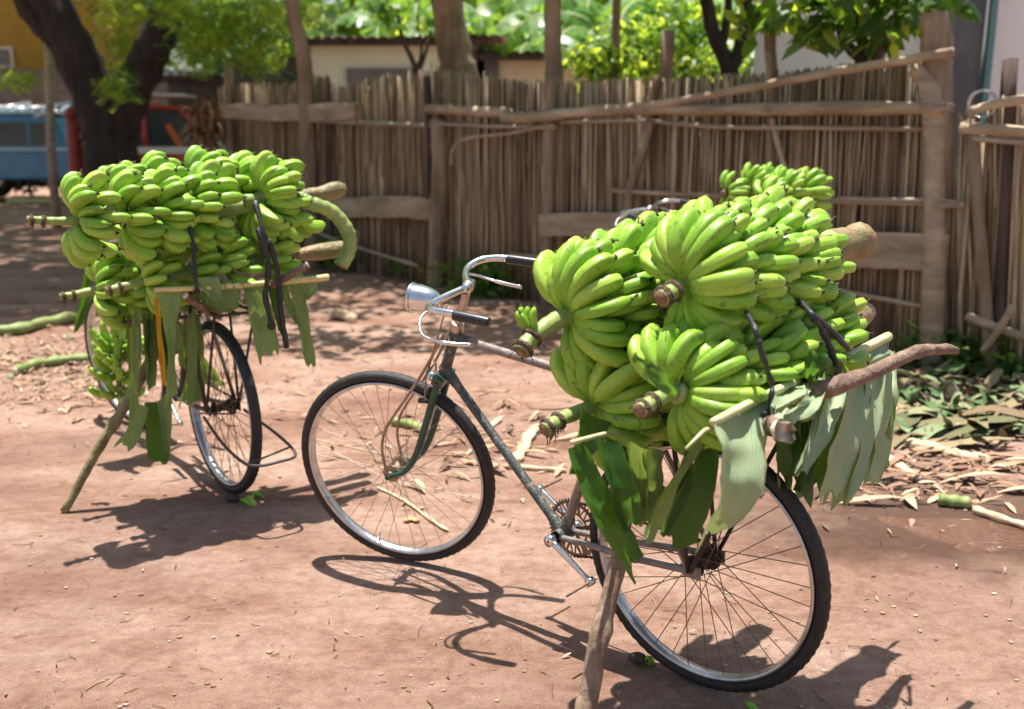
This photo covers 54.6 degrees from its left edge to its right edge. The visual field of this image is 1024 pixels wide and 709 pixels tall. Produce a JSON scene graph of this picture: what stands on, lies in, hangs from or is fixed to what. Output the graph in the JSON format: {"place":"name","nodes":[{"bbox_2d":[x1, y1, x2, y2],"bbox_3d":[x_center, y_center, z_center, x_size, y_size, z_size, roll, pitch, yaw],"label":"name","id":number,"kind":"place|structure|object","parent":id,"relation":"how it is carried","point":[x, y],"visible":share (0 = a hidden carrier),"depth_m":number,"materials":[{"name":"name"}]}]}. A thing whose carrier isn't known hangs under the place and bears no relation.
{"place":"outdoors","nodes":[
{"label":"outdoors","id":0,"kind":"place"},
{"bbox_2d":[13,180,48,195],"bbox_3d":[-10.422,-3.862,21.464,1.251,0.927,1.026,0,13,0],"label":"scrap heap","id":1,"kind":"object","parent":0,"point":[33,183],"visible":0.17,"depth_m":21.43,"materials":[{"name":"grey plant"}]},
{"bbox_2d":[145,0,752,132],"label":"sky","id":2,"kind":"structure","parent":0,"point":[331,1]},
{"bbox_2d":[0,133,1023,708],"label":"dirt ground","id":3,"kind":"structure","parent":0,"point":[122,543],"depth_m":3.39,"materials":[{"name":"soil"}]},
{"bbox_2d":[6,197,63,202],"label":"timber beam","id":4,"kind":"structure","parent":3,"relation":"on","point":[27,199],"depth_m":19.57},
{"bbox_2d":[0,101,70,196],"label":"parked car","id":5,"kind":"object","parent":3,"relation":"on","point":[23,154],"visible":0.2,"depth_m":19.29,"materials":[{"name":"blue paint"}]},
{"bbox_2d":[0,312,76,335],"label":"cut banana stalk","id":6,"kind":"object","parent":3,"relation":"on","point":[19,328],"visible":0.95,"depth_m":7.32,"materials":[{"name":"green plant"}]},
{"bbox_2d":[12,353,88,374],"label":"cut banana stalk","id":7,"kind":"object","parent":3,"relation":"on","point":[38,363],"visible":0.92,"depth_m":6.25,"materials":[{"name":"green plant"}]},
{"bbox_2d":[44,44,62,227],"bbox_3d":[-6.772,-3.247,14.645,0.285,2.913,0.150,0,13,0],"label":"wooden post","id":8,"kind":"object","parent":3,"relation":"on","point":[55,203],"visible":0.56,"depth_m":14.61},
{"bbox_2d":[33,107,85,215],"bbox_3d":[-7.269,-3.080,16.222,0.936,1.880,0.320,0,13,0],"label":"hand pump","id":9,"kind":"object","parent":3,"relation":"on","point":[74,143],"visible":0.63,"depth_m":16.04,"materials":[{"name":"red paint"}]},
{"bbox_2d":[0,0,145,69],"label":"building","id":10,"kind":"structure","parent":3,"relation":"on","point":[21,46],"depth_m":25.86,"materials":[{"name":"paint"}]},
{"bbox_2d":[0,47,14,67],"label":"window","id":11,"kind":"structure","parent":10,"relation":"in","point":[6,53],"depth_m":25.86,"materials":[{"name":"paint"}]},
{"bbox_2d":[0,70,203,185],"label":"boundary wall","id":12,"kind":"structure","parent":3,"relation":"on","point":[36,97],"depth_m":24.67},
{"bbox_2d":[61,312,181,513],"bbox_3d":[-1.537,0.219,3.911,0.512,0.774,0.052,-7,15,-29],"label":"prop stick","id":13,"kind":"object","parent":3,"relation":"on","point":[114,422],"visible":0.69,"depth_m":3.89,"materials":[{"name":"wood"}]},
{"bbox_2d":[0,0,329,240],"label":"tree","id":14,"kind":"object","parent":3,"relation":"on","point":[109,110],"visible":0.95,"depth_m":12.71,"materials":[{"name":"green plant"}]},
{"bbox_2d":[136,93,224,162],"bbox_3d":[-5.059,-3.006,15.320,2.305,1.940,1.650,-2,13,-8],"label":"parked car","id":15,"kind":"object","parent":3,"relation":"on","point":[163,127],"visible":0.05,"depth_m":14.51,"materials":[{"name":"red paint"}]},
{"bbox_2d":[84,238,296,493],"bbox_3d":[-1.462,-0.042,4.375,0.489,1.060,2.023,-10,17,-37],"label":"bicycle","id":16,"kind":"object","parent":3,"relation":"on","point":[231,404],"visible":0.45,"depth_m":3.99,"materials":[{"name":"metal"}]},
{"bbox_2d":[73,273,90,333],"bbox_3d":[-1.697,-0.205,3.917,0.094,0.251,0.030,-9,16,-35],"label":"leaf scrap","id":17,"kind":"object","parent":16,"relation":"hanging from","point":[83,306],"visible":0.8,"depth_m":3.92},
{"bbox_2d":[87,321,145,407],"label":"banana bunch","id":18,"kind":"object","parent":16,"relation":"hanging from","point":[103,346],"visible":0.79,"depth_m":4.39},
{"bbox_2d":[58,251,199,329],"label":"banana bunch","id":19,"kind":"object","parent":16,"relation":"on","point":[118,309],"visible":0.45,"depth_m":3.77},
{"bbox_2d":[114,307,222,464],"bbox_3d":[-1.379,0.102,3.955,0.299,0.658,0.745,0,13,0],"label":"banana leaf","id":20,"kind":"object","parent":19,"relation":"attached to","point":[155,418],"visible":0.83,"depth_m":3.88,"materials":[{"name":"green plant"}]},
{"bbox_2d":[181,292,222,319],"bbox_3d":[-1.170,-0.182,3.818,0.064,0.190,0.470,-1,13,-2],"label":"carrying pole","id":21,"kind":"object","parent":16,"relation":"on","point":[195,303],"visible":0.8,"depth_m":3.63,"materials":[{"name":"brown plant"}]},
{"bbox_2d":[99,234,342,316],"bbox_3d":[-1.039,-0.326,3.816,1.020,0.310,0.203,-10,16,-38],"label":"banana bunch","id":22,"kind":"object","parent":16,"relation":"on","point":[231,259],"visible":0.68,"depth_m":3.73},
{"bbox_2d":[26,159,253,268],"bbox_3d":[-1.211,-0.515,3.594,0.982,0.371,0.265,-10,16,-37],"label":"banana bunch","id":23,"kind":"object","parent":22,"relation":"on","point":[140,234],"visible":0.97,"depth_m":3.50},
{"bbox_2d":[188,226,199,294],"bbox_3d":[-1.139,-0.336,3.561,0.025,0.247,0.046,-7,15,-27],"label":"rubber strap","id":24,"kind":"object","parent":23,"relation":"attached to","point":[193,244],"visible":1,"depth_m":3.54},
{"bbox_2d":[197,290,239,312],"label":"banana leaf","id":25,"kind":"object","parent":22,"relation":"attached to","point":[227,304],"visible":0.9,"depth_m":3.71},
{"bbox_2d":[98,144,346,227],"bbox_3d":[-1.128,-0.635,3.916,1.058,0.381,0.319,-9,16,-34],"label":"banana bunch","id":26,"kind":"object","parent":22,"relation":"on","point":[240,160],"visible":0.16,"depth_m":3.82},
{"bbox_2d":[154,274,329,407],"bbox_3d":[-0.991,-0.078,3.748,0.683,0.466,0.046,-10,16,-37],"label":"banana leaf","id":27,"kind":"object","parent":22,"relation":"hanging from","point":[303,289],"visible":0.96,"depth_m":3.76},
{"bbox_2d":[154,298,166,385],"bbox_3d":[-1.254,-0.043,3.542,0.021,0.326,0.028,-7,15,-27],"label":"yellow leaf strip","id":28,"kind":"object","parent":27,"relation":"hanging from","point":[160,346],"visible":1,"depth_m":3.54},
{"bbox_2d":[237,150,356,269],"bbox_3d":[-0.852,-0.562,3.917,0.302,0.480,0.430,9,16,34],"label":"banana bunch","id":29,"kind":"object","parent":22,"relation":"on","point":[279,195],"visible":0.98,"depth_m":3.79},
{"bbox_2d":[242,261,309,303],"bbox_3d":[-0.971,-0.272,3.902,0.482,0.222,0.124,12,18,43],"label":"carrying pole","id":30,"kind":"object","parent":16,"relation":"on","point":[294,272],"visible":0.59,"depth_m":3.75,"materials":[{"name":"brown plant"}]},
{"bbox_2d":[252,200,288,348],"bbox_3d":[-0.899,-0.292,3.724,0.108,0.569,0.087,-4,14,-19],"label":"rubber strap","id":31,"kind":"object","parent":30,"relation":"attached to","point":[266,245],"visible":1,"depth_m":3.71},
{"bbox_2d":[159,73,223,134],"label":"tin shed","id":32,"kind":"structure","parent":3,"relation":"on","point":[190,85],"depth_m":16.82,"materials":[{"name":"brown metal"}]},
{"bbox_2d":[224,493,238,501],"bbox_3d":[-1.128,0.576,3.994,0.061,0.033,0.045,0,13,0],"label":"stone","id":33,"kind":"object","parent":3,"relation":"on","point":[232,497],"visible":1,"depth_m":3.98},
{"bbox_2d":[177,0,294,76],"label":"foliage","id":34,"kind":"object","parent":3,"relation":"on","point":[217,70],"visible":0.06,"depth_m":17.34,"materials":[{"name":"green plant"}]},
{"bbox_2d":[200,0,308,51],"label":"foliage","id":35,"kind":"object","parent":3,"relation":"on","point":[305,9],"visible":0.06,"depth_m":20.96,"materials":[{"name":"green plant"}]},
{"bbox_2d":[250,491,263,497],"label":"leaf","id":36,"kind":"object","parent":3,"relation":"on","point":[256,494],"visible":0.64,"depth_m":4.03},
{"bbox_2d":[226,57,298,154],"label":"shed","id":37,"kind":"structure","parent":3,"relation":"on","point":[291,69],"depth_m":14.94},
{"bbox_2d":[235,0,363,28],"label":"foliage","id":38,"kind":"object","parent":3,"relation":"on","point":[326,6],"visible":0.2,"depth_m":21.90,"materials":[{"name":"green plant"}]},
{"bbox_2d":[284,0,320,268],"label":"wooden post","id":39,"kind":"object","parent":3,"relation":"on","point":[307,139],"visible":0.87,"depth_m":10.21,"materials":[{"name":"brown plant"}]},
{"bbox_2d":[246,9,390,56],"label":"tree foliage","id":40,"kind":"object","parent":3,"relation":"on","point":[338,23],"visible":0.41,"depth_m":17.41,"materials":[{"name":"green plant"}]},
{"bbox_2d":[329,309,356,322],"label":"cut banana stalk","id":41,"kind":"object","parent":3,"relation":"on","point":[343,315],"visible":1,"depth_m":7.68,"materials":[{"name":"beige plant"}]},
{"bbox_2d":[327,0,362,9],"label":"foliage","id":42,"kind":"object","parent":3,"relation":"on","point":[350,4],"visible":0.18,"depth_m":21.84,"materials":[{"name":"green plant"}]},
{"bbox_2d":[316,439,392,457],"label":"cut banana stalk","id":43,"kind":"object","parent":3,"relation":"on","point":[352,447],"visible":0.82,"depth_m":4.67,"materials":[{"name":"beige plant"}]},
{"bbox_2d":[310,23,422,48],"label":"banana plant","id":44,"kind":"object","parent":3,"relation":"on","point":[354,31],"visible":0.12,"depth_m":16.67,"materials":[{"name":"green plant"}]},
{"bbox_2d":[283,34,506,192],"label":"shed","id":45,"kind":"structure","parent":3,"relation":"on","point":[347,61],"depth_m":13.91,"materials":[{"name":"beige paint"}]},
{"bbox_2d":[477,46,483,80],"bbox_3d":[-0.436,-3.079,14.150,0.100,2.606,0.080,0,13,0],"label":"doorway","id":46,"kind":"structure","parent":45,"relation":"in","point":[479,48],"depth_m":13.88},
{"bbox_2d":[364,0,432,74],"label":"tree","id":47,"kind":"object","parent":3,"relation":"on","point":[383,10],"visible":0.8,"depth_m":10.37,"materials":[{"name":"green plant"}]},
{"bbox_2d":[340,0,478,36],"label":"foliage","id":48,"kind":"object","parent":3,"relation":"on","point":[470,12],"visible":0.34,"depth_m":17.52,"materials":[{"name":"green plant"}]},
{"bbox_2d":[391,417,427,433],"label":"cut banana stalk","id":49,"kind":"object","parent":3,"relation":"on","point":[403,423],"visible":0.58,"depth_m":4.96,"materials":[{"name":"green plant"}]},
{"bbox_2d":[376,486,448,530],"bbox_3d":[-0.394,0.605,3.936,0.032,0.016,0.548,-9,16,-35],"label":"stick","id":50,"kind":"object","parent":3,"relation":"on","point":[407,502],"visible":0.91,"depth_m":3.92,"materials":[{"name":"wood"}]},
{"bbox_2d":[145,0,700,139],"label":"foliage","id":51,"kind":"object","parent":3,"relation":"on","point":[174,65],"visible":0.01,"depth_m":29.62,"materials":[{"name":"green plant"}]},
{"bbox_2d":[430,0,479,171],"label":"tree","id":52,"kind":"object","parent":3,"relation":"on","point":[452,40],"visible":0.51,"depth_m":9.91,"materials":[{"name":"brown plant"}]},
{"bbox_2d":[432,11,544,52],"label":"banana plant","id":53,"kind":"object","parent":3,"relation":"on","point":[481,25],"visible":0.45,"depth_m":16.96,"materials":[{"name":"green plant"}]},
{"bbox_2d":[0,245,1023,702],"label":"dry leaf litter","id":54,"kind":"object","parent":3,"relation":"on","point":[950,475],"visible":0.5,"depth_m":4.66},
{"bbox_2d":[0,302,1023,708],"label":"pebble scatter","id":55,"kind":"object","parent":3,"relation":"on","point":[472,622],"visible":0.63,"depth_m":3.03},
{"bbox_2d":[1,319,1023,450],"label":"fresh leaf scraps","id":56,"kind":"object","parent":3,"relation":"on","point":[1010,401],"visible":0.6,"depth_m":5.21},
{"bbox_2d":[461,459,566,471],"bbox_3d":[0.001,0.494,4.381,0.484,0.027,0.050,4,13,16],"label":"stick","id":57,"kind":"object","parent":3,"relation":"on","point":[532,467],"visible":0.71,"depth_m":4.36,"materials":[{"name":"wood"}]},
{"bbox_2d":[11,306,1020,708],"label":"twig scatter","id":58,"kind":"object","parent":3,"relation":"on","point":[383,592],"visible":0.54,"depth_m":3.07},
{"bbox_2d":[512,424,539,461],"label":"dry leaf","id":59,"kind":"object","parent":3,"relation":"on","point":[528,435],"visible":0.83,"depth_m":4.67,"materials":[{"name":"beige plant"}]},
{"bbox_2d":[468,0,593,47],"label":"banana plant","id":60,"kind":"object","parent":3,"relation":"on","point":[505,7],"visible":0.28,"depth_m":18.47,"materials":[{"name":"green plant"}]},
{"bbox_2d":[489,27,584,52],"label":"banana plant","id":61,"kind":"object","parent":3,"relation":"on","point":[529,47],"visible":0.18,"depth_m":16.15,"materials":[{"name":"green plant"}]},
{"bbox_2d":[543,0,563,84],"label":"tree","id":62,"kind":"object","parent":3,"relation":"on","point":[552,57],"visible":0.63,"depth_m":8.37,"materials":[{"name":"brown plant"}]},
{"bbox_2d":[472,50,657,189],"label":"shed","id":63,"kind":"structure","parent":3,"relation":"on","point":[528,65],"depth_m":13.95,"materials":[{"name":"paint"}]},
{"bbox_2d":[472,50,498,166],"bbox_3d":[-0.368,-3.029,14.161,0.370,2.503,0.080,0,13,0],"label":"doorway","id":64,"kind":"structure","parent":63,"relation":"in","point":[489,66],"depth_m":13.89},
{"bbox_2d":[301,254,831,692],"bbox_3d":[0.084,0.282,2.937,1.838,1.070,0.490,11,19,40],"label":"bicycle","id":65,"kind":"object","parent":3,"relation":"on","point":[425,300],"visible":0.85,"depth_m":2.92,"materials":[{"name":"metal"}]},
{"bbox_2d":[537,323,683,470],"bbox_3d":[0.376,0.065,2.589,0.354,0.399,0.838,9,16,34],"label":"banana bunch","id":66,"kind":"object","parent":65,"relation":"on","point":[606,393],"visible":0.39,"depth_m":2.37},
{"bbox_2d":[508,199,695,370],"bbox_3d":[0.365,-0.184,2.587,0.965,0.429,0.342,-11,17,-40],"label":"banana bunch","id":67,"kind":"object","parent":66,"relation":"on","point":[596,288],"visible":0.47,"depth_m":2.34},
{"bbox_2d":[568,408,665,584],"bbox_3d":[0.292,0.319,2.368,0.394,0.391,0.187,-8,15,-32],"label":"banana leaf","id":68,"kind":"object","parent":66,"relation":"attached to","point":[637,487],"visible":0.98,"depth_m":2.27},
{"bbox_2d":[627,280,875,454],"bbox_3d":[0.635,0.001,2.420,1.044,0.392,0.329,-13,18,-43],"label":"banana bunch","id":69,"kind":"object","parent":65,"relation":"on","point":[717,373],"visible":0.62,"depth_m":2.17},
{"bbox_2d":[632,352,676,396],"bbox_3d":[0.271,0.038,1.821,0.124,0.108,0.034,-12,17,-41],"label":"banana","id":70,"kind":"object","parent":69,"relation":"attached to","point":[656,377],"visible":1,"depth_m":1.81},
{"bbox_2d":[644,425,718,549],"bbox_3d":[0.392,0.317,2.217,0.155,0.366,0.271,6,14,23],"label":"banana leaf","id":71,"kind":"object","parent":69,"relation":"hanging from","point":[680,512],"visible":0.95,"depth_m":2.28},
{"bbox_2d":[639,184,876,340],"bbox_3d":[0.642,-0.232,2.483,0.948,0.377,0.365,-12,18,-43],"label":"banana bunch","id":72,"kind":"object","parent":69,"relation":"on","point":[769,254],"visible":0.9,"depth_m":2.24,"materials":[{"name":"food"}]},
{"bbox_2d":[795,298,850,376],"bbox_3d":[0.726,-0.030,2.273,0.142,0.184,0.134,0,13,0],"label":"rubber strap","id":73,"kind":"object","parent":72,"relation":"attached to","point":[825,328],"visible":0.93,"depth_m":2.25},
{"bbox_2d":[743,309,774,417],"bbox_3d":[0.526,0.021,2.120,0.060,0.216,0.132,0,13,0],"label":"rubber strap","id":74,"kind":"object","parent":69,"relation":"attached to","point":[758,342],"visible":1,"depth_m":2.08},
{"bbox_2d":[695,332,899,553],"bbox_3d":[0.753,0.207,2.402,0.168,0.524,1.176,10,17,38],"label":"banana leaf","id":75,"kind":"object","parent":69,"relation":"hanging from","point":[839,448],"visible":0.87,"depth_m":2.32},
{"bbox_2d":[796,343,959,405],"bbox_3d":[0.905,0.056,2.367,0.587,0.139,0.146,-6,14,-26],"label":"carrying pole","id":76,"kind":"object","parent":69,"relation":"on","point":[834,386],"visible":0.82,"depth_m":2.27,"materials":[{"name":"brown wood"}]},
{"bbox_2d":[762,410,796,443],"bbox_3d":[0.560,0.128,2.278,0.052,0.108,0.574,1,13,3],"label":"carrying pole","id":77,"kind":"object","parent":65,"relation":"on","point":[779,429],"visible":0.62,"depth_m":2.02,"materials":[{"name":"brown wood"}]},
{"bbox_2d":[508,0,627,47],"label":"banana plant","id":78,"kind":"object","parent":3,"relation":"on","point":[593,15],"visible":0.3,"depth_m":17.38,"materials":[{"name":"green plant"}]},
{"bbox_2d":[217,11,964,373],"bbox_3d":[-0.381,-1.613,8.902,0.404,2.308,8.748,-13,18,-43],"label":"reed fence","id":79,"kind":"object","parent":3,"relation":"on","point":[551,167],"visible":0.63,"depth_m":7.72,"materials":[{"name":"brown plant"}]},
{"bbox_2d":[178,92,232,151],"bbox_3d":[-3.551,-2.115,11.614,0.599,1.861,0.548,-6,14,-25],"label":"dry leaf bundle","id":80,"kind":"object","parent":79,"relation":"hanging from","point":[206,126],"visible":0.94,"depth_m":11.42,"materials":[{"name":"brown plant"}]},
{"bbox_2d":[583,0,609,10],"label":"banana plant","id":81,"kind":"object","parent":3,"relation":"on","point":[603,2],"visible":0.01,"depth_m":21.75,"materials":[{"name":"green plant"}]},
{"bbox_2d":[575,461,631,708],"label":"prop stick","id":82,"kind":"object","parent":3,"relation":"on","point":[600,636],"visible":0.61,"depth_m":2.30,"materials":[{"name":"brown wood"}]},
{"bbox_2d":[562,36,650,116],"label":"bush","id":83,"kind":"object","parent":3,"relation":"on","point":[593,66],"visible":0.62,"depth_m":9.09,"materials":[{"name":"green plant"}]},
{"bbox_2d":[501,6,720,75],"bbox_3d":[1.402,-3.243,14.131,3.103,3.140,2.401,0,13,0],"label":"banana plant","id":84,"kind":"object","parent":3,"relation":"on","point":[577,28],"visible":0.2,"depth_m":13.51,"materials":[{"name":"green plant"}]},
{"bbox_2d":[611,0,620,85],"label":"tree","id":85,"kind":"object","parent":3,"relation":"on","point":[616,16],"visible":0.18,"depth_m":8.98,"materials":[{"name":"brown plant"}]},
{"bbox_2d":[585,10,685,90],"bbox_3d":[1.217,-2.059,9.983,1.027,2.684,0.897,0,13,0],"label":"bush","id":86,"kind":"object","parent":3,"relation":"on","point":[642,48],"visible":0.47,"depth_m":9.69,"materials":[{"name":"green plant"}]},
{"bbox_2d":[627,652,646,663],"bbox_3d":[0.352,0.852,2.790,0.057,0.031,0.041,0,13,0],"label":"stone","id":87,"kind":"object","parent":3,"relation":"on","point":[636,657],"visible":0.99,"depth_m":2.78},
{"bbox_2d":[255,180,1023,376],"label":"weeds","id":88,"kind":"object","parent":3,"relation":"on","point":[978,365],"visible":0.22,"depth_m":6.29,"materials":[{"name":"green plant"}]},
{"bbox_2d":[645,655,654,665],"bbox_3d":[0.389,0.881,2.797,0.028,0.088,0.069,5,14,21],"label":"fallen banana","id":89,"kind":"object","parent":3,"relation":"on","point":[650,660],"visible":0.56,"depth_m":2.77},
{"bbox_2d":[615,198,688,225],"bbox_3d":[0.952,-0.339,5.698,0.478,1.048,1.860,-10,16,-32],"label":"bicycle","id":90,"kind":"object","parent":3,"relation":"on","point":[630,214],"visible":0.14,"depth_m":5.75,"materials":[{"name":"metal"}]},
{"bbox_2d":[719,162,787,204],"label":"banana bunch","id":91,"kind":"object","parent":90,"relation":"on","point":[748,178],"visible":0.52,"depth_m":5.11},
{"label":"banana bunch","id":92,"kind":"object","parent":90,"relation":"on","visible":0},
{"bbox_2d":[753,165,835,211],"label":"banana bunch","id":93,"kind":"object","parent":92,"relation":"on","point":[801,183],"visible":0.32,"depth_m":4.86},
{"bbox_2d":[561,0,756,61],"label":"banana plant","id":94,"kind":"object","parent":3,"relation":"on","point":[633,6],"visible":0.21,"depth_m":13.63,"materials":[{"name":"green plant"}]},
{"bbox_2d":[639,0,733,83],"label":"bush","id":95,"kind":"object","parent":3,"relation":"on","point":[692,41],"visible":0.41,"depth_m":9.92,"materials":[{"name":"green plant"}]},
{"bbox_2d":[642,26,753,102],"bbox_3d":[2.548,-2.957,13.225,2.672,2.987,2.620,-8,15,-32],"label":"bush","id":96,"kind":"object","parent":3,"relation":"on","point":[751,58],"visible":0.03,"depth_m":12.50,"materials":[{"name":"green plant"}]},
{"bbox_2d":[673,45,749,103],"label":"bush","id":97,"kind":"object","parent":3,"relation":"on","point":[703,65],"visible":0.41,"depth_m":9.57,"materials":[{"name":"green plant"}]},
{"bbox_2d":[679,0,753,118],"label":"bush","id":98,"kind":"object","parent":3,"relation":"on","point":[749,67],"visible":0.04,"depth_m":13.96,"materials":[{"name":"green plant"}]},
{"bbox_2d":[700,0,752,166],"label":"tree","id":99,"kind":"object","parent":3,"relation":"on","point":[728,61],"visible":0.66,"depth_m":8.75,"materials":[{"name":"brown plant"}]},
{"bbox_2d":[744,700,757,708],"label":"fallen banana","id":100,"kind":"object","parent":3,"relation":"on","point":[749,704],"visible":1,"depth_m":2.55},
{"bbox_2d":[724,0,808,71],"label":"tree","id":101,"kind":"object","parent":3,"relation":"on","point":[753,17],"visible":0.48,"depth_m":6.86,"materials":[{"name":"green plant"}]},
{"bbox_2d":[753,0,919,231],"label":"building","id":102,"kind":"structure","parent":3,"relation":"on","point":[801,59],"depth_m":9.06,"materials":[{"name":"white paint"}]},
{"bbox_2d":[750,0,982,176],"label":"tree","id":103,"kind":"object","parent":3,"relation":"on","point":[872,32],"visible":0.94,"depth_m":6.29,"materials":[{"name":"green plant"}]},
{"bbox_2d":[889,455,922,481],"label":"dry leaf","id":104,"kind":"object","parent":3,"relation":"on","point":[900,465],"visible":0.63,"depth_m":4.34,"materials":[{"name":"beige plant"}]},
{"bbox_2d":[905,438,989,462],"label":"cut banana stalk","id":105,"kind":"object","parent":3,"relation":"on","point":[911,442],"visible":0.81,"depth_m":4.57,"materials":[{"name":"beige plant"}]},
{"bbox_2d":[877,505,1023,551],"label":"puddle water","id":106,"kind":"structure","parent":3,"relation":"on","point":[972,535],"depth_m":3.73,"materials":[{"name":"brown liquid"}]},
{"bbox_2d":[972,505,1023,529],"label":"cut banana stalk","id":107,"kind":"object","parent":106,"relation":"on","point":[992,515],"visible":1,"depth_m":3.81,"materials":[{"name":"beige plant"}]},
{"bbox_2d":[938,493,971,508],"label":"cut banana stalk","id":108,"kind":"object","parent":3,"relation":"on","point":[954,500],"visible":1,"depth_m":3.93,"materials":[{"name":"green plant"}]},
{"bbox_2d":[943,0,998,238],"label":"gate pier","id":109,"kind":"structure","parent":3,"relation":"on","point":[968,46],"depth_m":8.34,"materials":[{"name":"grey paint"}]},
{"bbox_2d":[948,58,1023,381],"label":"reed fence","id":110,"kind":"object","parent":3,"relation":"on","point":[987,280],"visible":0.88,"depth_m":5.81,"materials":[{"name":"brown plant"}]},
{"bbox_2d":[976,0,1023,200],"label":"building","id":111,"kind":"structure","parent":3,"relation":"on","point":[1009,38],"depth_m":8.39,"materials":[{"name":"white paint"}]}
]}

